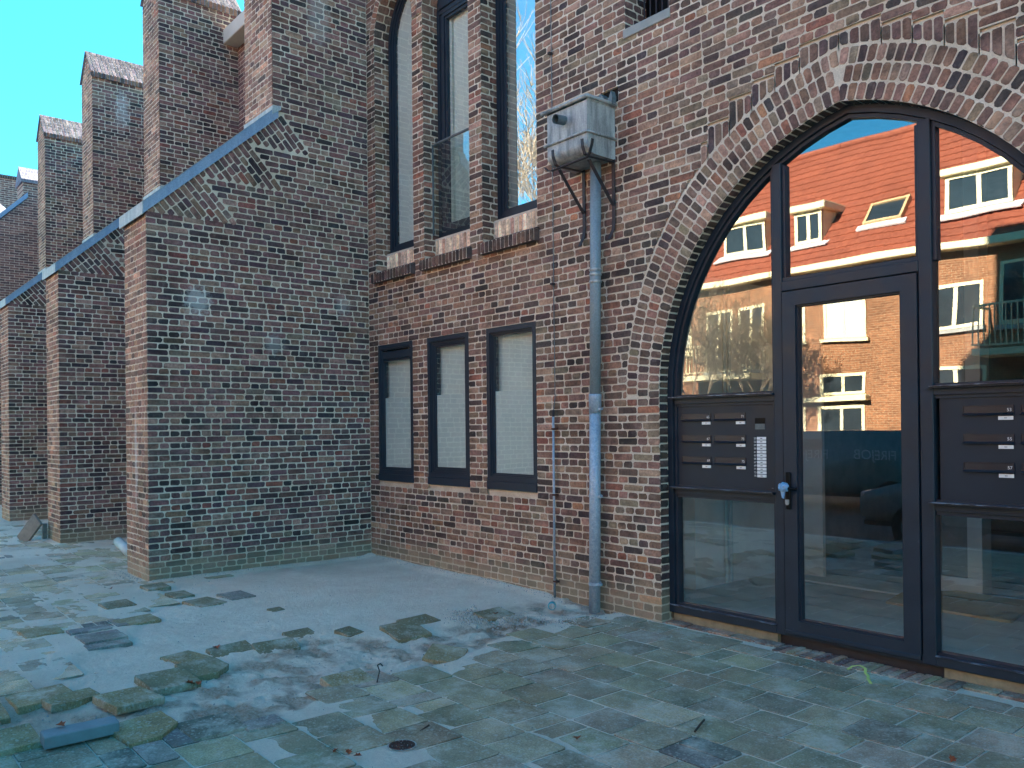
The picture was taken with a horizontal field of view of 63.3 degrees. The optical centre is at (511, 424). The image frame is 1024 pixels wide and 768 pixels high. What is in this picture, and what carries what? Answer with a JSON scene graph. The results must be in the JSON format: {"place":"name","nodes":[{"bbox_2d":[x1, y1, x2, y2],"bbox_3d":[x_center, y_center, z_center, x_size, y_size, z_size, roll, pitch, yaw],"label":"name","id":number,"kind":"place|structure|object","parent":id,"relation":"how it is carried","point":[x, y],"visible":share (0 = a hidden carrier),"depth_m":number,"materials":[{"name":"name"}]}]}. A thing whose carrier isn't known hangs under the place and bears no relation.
{"place":"outdoors","nodes":[
{"label":"outdoors","id":0,"kind":"place"},
{"bbox_2d":[0,0,243,176],"label":"sky","id":1,"kind":"structure","parent":0,"point":[44,43],"materials":[{"name":"blue"}]},
{"bbox_2d":[0,521,1023,767],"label":"paving","id":2,"kind":"structure","parent":0,"point":[510,689],"depth_m":4.52,"materials":[{"name":"grey stone"}]},
{"bbox_2d":[0,723,42,756],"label":"loose tile","id":3,"kind":"object","parent":2,"relation":"on","point":[19,738],"visible":0.86,"depth_m":3.99,"materials":[{"name":"stone"}]},
{"bbox_2d":[40,716,119,749],"bbox_3d":[-2.099,1.496,4.043,0.330,0.060,0.110,0,2,-39],"label":"kerb block","id":4,"kind":"object","parent":2,"relation":"on","point":[51,738],"depth_m":4.01,"materials":[{"name":"grey concrete"}]},
{"bbox_2d":[377,663,382,682],"bbox_3d":[-0.817,1.520,5.108,0.027,0.090,0.147,-1,0,1],"label":"twig","id":5,"kind":"object","parent":2,"relation":"on","point":[379,671],"visible":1,"depth_m":5.08,"materials":[{"name":"wood"}]},
{"bbox_2d":[387,739,416,750],"bbox_3d":[-0.531,1.547,4.011,0.143,0.005,0.143,0,0,-40],"label":"drain cover","id":6,"kind":"object","parent":2,"relation":"on","point":[400,745],"visible":1,"depth_m":4.00,"materials":[{"name":"metal"}]},
{"bbox_2d":[694,719,704,732],"bbox_3d":[0.962,1.538,4.255,0.015,0.016,0.185,-1,0,27],"label":"twig","id":7,"kind":"object","parent":2,"relation":"on","point":[699,725],"visible":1,"depth_m":4.23,"materials":[{"name":"black wood"}]},
{"bbox_2d":[847,665,871,683],"bbox_3d":[2.161,1.525,5.085,0.107,0.022,0.337,-1,0,-3],"label":"plastic strap","id":8,"kind":"object","parent":2,"relation":"on","point":[866,674],"visible":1,"depth_m":5.13,"materials":[{"name":"green plastic"}]},
{"bbox_2d":[948,754,957,761],"bbox_3d":[2.016,1.526,3.803,0.037,0.014,0.040,21,32,35],"label":"dry leaf","id":9,"kind":"object","parent":2,"relation":"on","point":[952,758],"visible":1,"depth_m":3.80,"materials":[{"name":"brown plant"}]},
{"bbox_2d":[0,505,1023,767],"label":"sand ground","id":10,"kind":"structure","parent":0,"point":[370,593],"depth_m":6.27,"materials":[{"name":"grey sand"}]},
{"bbox_2d":[0,703,10,724],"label":"loose tile","id":11,"kind":"object","parent":10,"relation":"on","point":[5,718],"visible":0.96,"depth_m":4.44,"materials":[{"name":"stone"}]},
{"bbox_2d":[17,514,42,540],"bbox_3d":[-6.705,1.467,11.558,0.200,0.460,0.040,46,15,15],"label":"wooden board","id":12,"kind":"object","parent":10,"relation":"on","point":[31,527],"visible":0.78,"depth_m":11.53,"materials":[{"name":"brown wood"}]},
{"bbox_2d":[5,684,71,714],"bbox_3d":[-2.687,1.563,4.743,0.302,0.042,0.302,-3,0,-43],"label":"loose tile","id":13,"kind":"object","parent":10,"relation":"on","point":[21,703],"visible":0.83,"depth_m":4.71,"materials":[{"name":"stone"}]},
{"bbox_2d":[17,625,63,638],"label":"loose tile","id":14,"kind":"object","parent":10,"relation":"on","point":[39,631],"visible":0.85,"depth_m":6.22,"materials":[{"name":"stone"}]},
{"bbox_2d":[42,523,46,538],"bbox_3d":[-6.619,1.516,11.770,0.060,0.230,0.070,0,0,-40],"label":"wooden post","id":15,"kind":"object","parent":10,"relation":"on","point":[44,530],"visible":0.74,"depth_m":11.74,"materials":[{"name":"wood"}]},
{"bbox_2d":[41,687,99,712],"bbox_3d":[-2.476,1.551,4.677,0.156,0.042,0.272,6,3,37],"label":"loose tile","id":16,"kind":"object","parent":10,"relation":"on","point":[66,701],"visible":0.91,"depth_m":4.63,"materials":[{"name":"concrete"}]},
{"bbox_2d":[66,624,111,635],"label":"strip tile","id":17,"kind":"object","parent":10,"relation":"on","point":[84,630],"visible":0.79,"depth_m":6.27,"materials":[{"name":"stone"}]},
{"bbox_2d":[74,629,119,640],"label":"strip tile","id":18,"kind":"object","parent":10,"relation":"on","point":[88,635],"visible":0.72,"depth_m":6.12,"materials":[{"name":"stone"}]},
{"bbox_2d":[80,632,127,644],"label":"strip tile","id":19,"kind":"object","parent":10,"relation":"on","point":[102,638],"visible":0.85,"depth_m":5.98,"materials":[{"name":"stone"}]},
{"bbox_2d":[84,638,132,650],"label":"strip tile","id":20,"kind":"object","parent":10,"relation":"on","point":[125,642],"visible":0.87,"depth_m":5.87,"materials":[{"name":"stone"}]},
{"bbox_2d":[98,599,136,609],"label":"loose tile","id":21,"kind":"object","parent":10,"relation":"on","point":[108,605],"visible":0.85,"depth_m":7.16,"materials":[{"name":"concrete"}]},
{"bbox_2d":[113,537,126,556],"bbox_3d":[-4.891,1.537,10.467,0.120,0.120,1.164,0,0,-31],"label":"plastic tube","id":22,"kind":"object","parent":10,"relation":"on","point":[120,543],"visible":0.68,"depth_m":10.40,"materials":[{"name":"white plastic"}]},
{"bbox_2d":[92,686,164,714],"bbox_3d":[-2.145,1.541,4.653,0.261,0.042,0.284,4,-1,35],"label":"loose tile","id":23,"kind":"object","parent":10,"relation":"on","point":[127,700],"visible":1,"depth_m":4.61,"materials":[{"name":"stone"}]},
{"bbox_2d":[113,614,160,625],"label":"loose tile","id":24,"kind":"object","parent":10,"relation":"on","point":[144,619],"visible":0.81,"depth_m":6.61,"materials":[{"name":"stone"}]},
{"bbox_2d":[111,711,177,748],"bbox_3d":[-1.830,1.532,4.160,0.302,0.042,0.283,4,4,43],"label":"loose tile","id":25,"kind":"object","parent":10,"relation":"on","point":[147,728],"visible":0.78,"depth_m":4.13,"materials":[{"name":"concrete"}]},
{"bbox_2d":[140,582,170,590],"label":"loose tile","id":26,"kind":"object","parent":10,"relation":"on","point":[162,586],"visible":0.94,"depth_m":7.92,"materials":[{"name":"stone"}]},
{"bbox_2d":[134,667,200,694],"bbox_3d":[-2.072,1.546,5.004,0.291,0.042,0.293,7,3,44],"label":"loose tile","id":27,"kind":"object","parent":10,"relation":"on","point":[168,681],"visible":0.92,"depth_m":4.96,"materials":[{"name":"stone"}]},
{"bbox_2d":[165,590,194,598],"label":"loose tile","id":28,"kind":"object","parent":10,"relation":"on","point":[181,594],"visible":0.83,"depth_m":7.64,"materials":[{"name":"stone"}]},
{"bbox_2d":[160,650,211,663],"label":"loose tile","id":29,"kind":"object","parent":10,"relation":"on","point":[182,657],"visible":0.56,"depth_m":5.55,"materials":[{"name":"concrete"}]},
{"bbox_2d":[174,656,228,680],"bbox_3d":[-1.954,1.560,5.298,0.291,0.042,0.273,5,3,41],"label":"loose tile","id":30,"kind":"object","parent":10,"relation":"on","point":[209,668],"visible":0.85,"depth_m":5.27,"materials":[{"name":"stone"}]},
{"bbox_2d":[182,597,226,607],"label":"loose tile","id":31,"kind":"object","parent":10,"relation":"on","point":[204,601],"visible":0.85,"depth_m":7.30,"materials":[{"name":"stone"}]},
{"bbox_2d":[177,712,246,741],"bbox_3d":[-1.527,1.545,4.218,0.273,0.042,0.282,0,1,-41],"label":"loose tile","id":32,"kind":"object","parent":10,"relation":"on","point":[205,727],"visible":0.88,"depth_m":4.20,"materials":[{"name":"stone"}]},
{"bbox_2d":[205,640,252,656],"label":"loose tile","id":33,"kind":"object","parent":10,"relation":"on","point":[227,649],"visible":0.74,"depth_m":5.77,"materials":[{"name":"stone"}]},
{"bbox_2d":[216,590,255,600],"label":"loose tile","id":34,"kind":"object","parent":10,"relation":"on","point":[236,595],"visible":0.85,"depth_m":7.59,"materials":[{"name":"stone"}]},
{"bbox_2d":[242,714,284,732],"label":"loose tile","id":35,"kind":"object","parent":10,"relation":"on","point":[264,722],"visible":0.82,"depth_m":4.26,"materials":[{"name":"concrete"}]},
{"bbox_2d":[251,637,300,653],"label":"loose tile","id":36,"kind":"object","parent":10,"relation":"on","point":[269,646],"visible":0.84,"depth_m":5.87,"materials":[{"name":"stone"}]},
{"bbox_2d":[267,607,284,611],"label":"loose tile","id":37,"kind":"object","parent":10,"relation":"on","point":[275,609],"visible":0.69,"depth_m":7.01,"materials":[{"name":"stone"}]},
{"bbox_2d":[282,627,313,638],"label":"loose tile","id":38,"kind":"object","parent":10,"relation":"on","point":[302,632],"visible":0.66,"depth_m":6.23,"materials":[{"name":"concrete"}]},
{"bbox_2d":[320,668,374,686],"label":"loose tile","id":39,"kind":"object","parent":10,"relation":"on","point":[356,676],"visible":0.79,"depth_m":5.07,"materials":[{"name":"stone"}]},
{"bbox_2d":[334,626,363,636],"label":"loose tile","id":40,"kind":"object","parent":10,"relation":"on","point":[348,631],"visible":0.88,"depth_m":6.24,"materials":[{"name":"stone"}]},
{"bbox_2d":[379,620,431,642],"bbox_3d":[-0.806,1.567,6.281,0.282,0.042,0.342,-2,8,-33],"label":"loose tile","id":41,"kind":"object","parent":10,"relation":"on","point":[404,631],"visible":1,"depth_m":6.25,"materials":[{"name":"stone"}]},
{"bbox_2d":[396,614,440,624],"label":"loose tile","id":42,"kind":"object","parent":10,"relation":"on","point":[422,619],"visible":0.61,"depth_m":6.63,"materials":[{"name":"stone"}]},
{"bbox_2d":[422,643,467,663],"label":"loose tile","id":43,"kind":"object","parent":10,"relation":"on","point":[437,654],"visible":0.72,"depth_m":5.70,"materials":[{"name":"concrete"}]},
{"bbox_2d":[473,607,514,621],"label":"loose tile","id":44,"kind":"object","parent":10,"relation":"on","point":[489,615],"visible":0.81,"depth_m":6.85,"materials":[{"name":"stone"}]},
{"bbox_2d":[1,553,1006,767],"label":"rubble","id":45,"kind":"object","parent":10,"relation":"on","point":[470,612],"visible":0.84,"depth_m":6.71,"materials":[{"name":"stone"}]},
{"bbox_2d":[548,600,555,609],"bbox_3d":[0.336,1.523,7.003,0.067,0.067,0.120,-1,-4,3],"label":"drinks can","id":46,"kind":"object","parent":10,"relation":"on","point":[551,605],"visible":1,"depth_m":6.95,"materials":[{"name":"metal"}]},
{"bbox_2d":[886,590,1023,622],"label":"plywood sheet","id":47,"kind":"object","parent":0,"point":[989,607],"visible":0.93,"depth_m":6.74,"materials":[{"name":"wood"}]},
{"label":"street","id":48,"kind":"structure","parent":0,"visible":0},
{"bbox_2d":[0,0,1023,693],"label":"church building","id":49,"kind":"structure","parent":48,"relation":"on","point":[278,278],"depth_m":8.37,"materials":[{"name":"brick"}]},
{"bbox_2d":[378,341,413,482],"bbox_3d":[-1.192,-0.200,9.417,0.122,1.695,1.100,0,0,-40],"label":"casement window","id":50,"kind":"structure","parent":49,"relation":"in","point":[395,361],"depth_m":9.60,"materials":[{"name":"paint"}]},
{"bbox_2d":[371,0,453,283],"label":"lancet window","id":51,"kind":"structure","parent":49,"relation":"in","point":[400,260],"depth_m":9.82,"materials":[{"name":"glass"}]},
{"bbox_2d":[419,0,471,270],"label":"lancet window","id":52,"kind":"structure","parent":49,"relation":"in","point":[453,246],"depth_m":9.04,"materials":[{"name":"paint"}]},
{"bbox_2d":[427,332,498,486],"bbox_3d":[-0.532,-0.210,8.634,0.122,1.695,1.108,0,0,-40],"label":"casement window","id":53,"kind":"structure","parent":49,"relation":"in","point":[447,355],"depth_m":8.82,"materials":[{"name":"glass"}]},
{"bbox_2d":[477,0,538,255],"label":"lancet window","id":54,"kind":"structure","parent":49,"relation":"in","point":[516,224],"depth_m":8.19,"materials":[{"name":"paint"}]},
{"bbox_2d":[486,321,537,492],"bbox_3d":[0.131,-0.220,7.849,0.122,1.695,1.103,0,0,-40],"label":"casement window","id":55,"kind":"structure","parent":49,"relation":"in","point":[512,391],"depth_m":8.02,"materials":[{"name":"paint"}]},
{"bbox_2d":[547,0,559,597],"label":"thin conduit","id":56,"kind":"object","parent":49,"relation":"attached to","point":[553,429],"visible":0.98,"depth_m":7.44,"materials":[{"name":"metal"}]},
{"bbox_2d":[540,91,617,246],"bbox_3d":[0.560,-2.150,6.934,0.463,1.231,0.603,0,0,-40],"label":"hopper box","id":57,"kind":"object","parent":49,"relation":"attached to","point":[581,138],"visible":1,"depth_m":6.84,"materials":[{"name":"metal"}]},
{"bbox_2d":[589,161,602,613],"bbox_3d":[0.706,-0.322,6.990,0.130,3.812,0.165,0,0,-40],"label":"downpipe","id":58,"kind":"object","parent":49,"relation":"attached to","point":[595,408],"visible":0.97,"depth_m":6.95,"materials":[{"name":"metal"}]},
{"bbox_2d":[805,580,899,594],"bbox_3d":[3.126,1.494,7.628,0.030,0.012,0.970,0,0,-40],"label":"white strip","id":59,"kind":"object","parent":49,"relation":"on","point":[852,587],"visible":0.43,"depth_m":7.62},
{"bbox_2d":[782,273,922,659],"bbox_3d":[2.205,0.266,5.463,0.137,2.392,0.932,0,0,-40],"label":"entrance door","id":60,"kind":"structure","parent":49,"relation":"in","point":[910,646],"depth_m":5.38,"materials":[{"name":"paint"}]},
{"bbox_2d":[778,482,788,498],"bbox_3d":[1.879,0.455,5.753,0.070,0.115,0.080,0,0,-40],"label":"plastic wrap","id":61,"kind":"object","parent":60,"relation":"attached to","point":[783,487],"visible":1,"depth_m":5.73,"materials":[{"name":"blue plastic"}]}
]}

